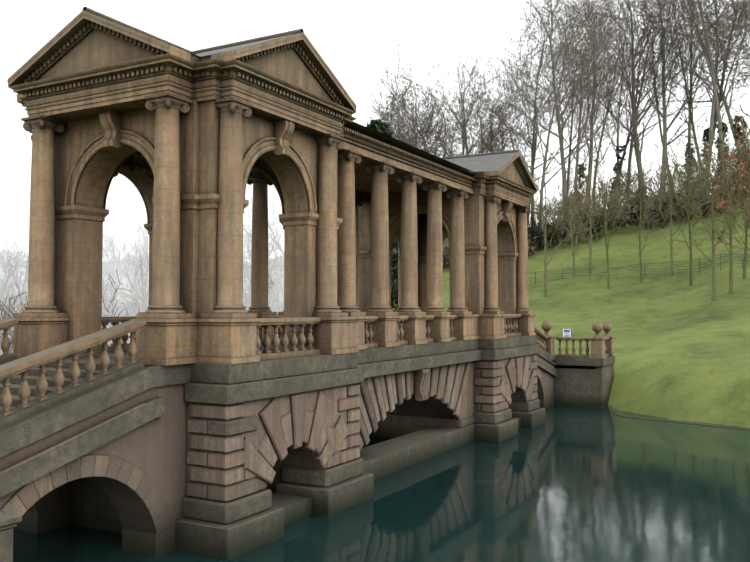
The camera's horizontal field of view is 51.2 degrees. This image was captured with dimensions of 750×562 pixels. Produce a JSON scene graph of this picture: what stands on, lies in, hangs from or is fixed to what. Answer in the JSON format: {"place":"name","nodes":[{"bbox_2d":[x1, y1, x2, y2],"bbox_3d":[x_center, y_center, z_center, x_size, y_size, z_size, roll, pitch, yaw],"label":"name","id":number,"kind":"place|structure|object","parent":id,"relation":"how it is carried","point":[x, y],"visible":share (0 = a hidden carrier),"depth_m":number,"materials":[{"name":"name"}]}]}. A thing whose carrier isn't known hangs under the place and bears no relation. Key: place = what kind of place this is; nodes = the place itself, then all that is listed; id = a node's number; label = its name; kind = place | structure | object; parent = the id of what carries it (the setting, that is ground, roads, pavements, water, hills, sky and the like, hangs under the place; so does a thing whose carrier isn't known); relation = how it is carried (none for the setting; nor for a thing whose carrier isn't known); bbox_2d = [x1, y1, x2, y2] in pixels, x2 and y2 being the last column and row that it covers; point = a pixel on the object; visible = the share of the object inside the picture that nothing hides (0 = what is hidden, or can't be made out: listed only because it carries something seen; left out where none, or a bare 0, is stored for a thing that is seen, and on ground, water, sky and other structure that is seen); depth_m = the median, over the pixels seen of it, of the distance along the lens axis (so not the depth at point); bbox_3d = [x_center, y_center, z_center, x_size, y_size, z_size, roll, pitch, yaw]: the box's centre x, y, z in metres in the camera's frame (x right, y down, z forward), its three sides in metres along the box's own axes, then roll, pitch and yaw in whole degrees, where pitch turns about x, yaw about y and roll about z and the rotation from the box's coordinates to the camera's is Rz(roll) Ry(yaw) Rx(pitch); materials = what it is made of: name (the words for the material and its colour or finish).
{"place":"outdoors","nodes":[
{"label":"outdoors","id":0,"kind":"place"},
{"bbox_2d":[0,196,283,351],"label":"bare trees","id":1,"kind":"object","parent":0,"point":[123,284],"depth_m":89.38,"materials":[{"name":"grey plant"}]},
{"bbox_2d":[10,100,535,365],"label":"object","id":2,"kind":"structure","parent":0,"point":[94,156],"depth_m":17.98,"materials":[{"name":"beige stone"}]},
{"bbox_2d":[70,335,544,559],"bbox_3d":[-0.844,4.278,25.841,6.990,4.500,20.920,-1,-2,29],"label":"bridge base","id":3,"kind":"object","parent":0,"point":[275,446],"visible":0.69,"depth_m":18.55,"materials":[{"name":"brown stone"}]},
{"bbox_2d":[14,92,533,349],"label":"columns","id":4,"kind":"structure","parent":3,"relation":"on","point":[380,323],"depth_m":21.19,"materials":[{"name":"beige stone"}]},
{"bbox_2d":[7,7,537,206],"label":"roof","id":5,"kind":"structure","parent":4,"relation":"on","point":[86,63],"depth_m":17.30,"materials":[{"name":"brown stone"}]},
{"bbox_2d":[0,194,749,427],"bbox_3d":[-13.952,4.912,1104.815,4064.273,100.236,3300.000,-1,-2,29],"label":"terrain","id":6,"kind":"structure","parent":0,"point":[681,349],"depth_m":58.31,"materials":[{"name":"green plant"}]},
{"bbox_2d":[0,249,245,302],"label":"bare trees","id":7,"kind":"object","parent":6,"relation":"on","point":[8,284],"depth_m":887.70,"materials":[{"name":"grey plant"}]},
{"bbox_2d":[0,119,397,354],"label":"trees","id":8,"kind":"object","parent":6,"relation":"on","point":[7,308],"depth_m":65.91,"materials":[{"name":"grey plant"}]},
{"bbox_2d":[0,318,615,561],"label":"bridge approach stairs","id":9,"kind":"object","parent":6,"relation":"on","point":[115,429],"visible":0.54,"depth_m":14.73,"materials":[{"name":"brown stone"}]},
{"bbox_2d":[563,329,570,336],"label":"notice sign","id":10,"kind":"object","parent":9,"relation":"attached to","point":[566,332],"visible":0.62,"depth_m":45.39,"materials":[{"name":"white"}]},
{"bbox_2d":[353,0,749,267],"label":"trees","id":11,"kind":"object","parent":6,"relation":"on","point":[564,50],"visible":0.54,"depth_m":108.38,"materials":[{"name":"grey plant"}]},
{"bbox_2d":[524,101,749,300],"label":"young trees","id":12,"kind":"object","parent":6,"relation":"on","point":[744,170],"visible":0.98,"depth_m":66.89,"materials":[{"name":"brown plant"}]},
{"bbox_2d":[530,254,749,283],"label":"fence","id":13,"kind":"object","parent":6,"relation":"on","point":[642,266],"visible":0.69,"depth_m":74.59,"materials":[{"name":"black wood"}]},
{"bbox_2d":[611,408,749,429],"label":"bank edge","id":14,"kind":"object","parent":6,"relation":"on","point":[613,410],"visible":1,"depth_m":33.38,"materials":[{"name":"green plant"}]},
{"bbox_2d":[0,0,749,261],"label":"sky","id":15,"kind":"structure","parent":0,"point":[350,36],"materials":[{"name":"white"}]},
{"bbox_2d":[13,405,749,561],"bbox_3d":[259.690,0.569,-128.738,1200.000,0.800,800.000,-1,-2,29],"label":"lake water","id":16,"kind":"structure","parent":0,"point":[562,483],"depth_m":18.86,"materials":[{"name":"teal liquid"}]}
]}

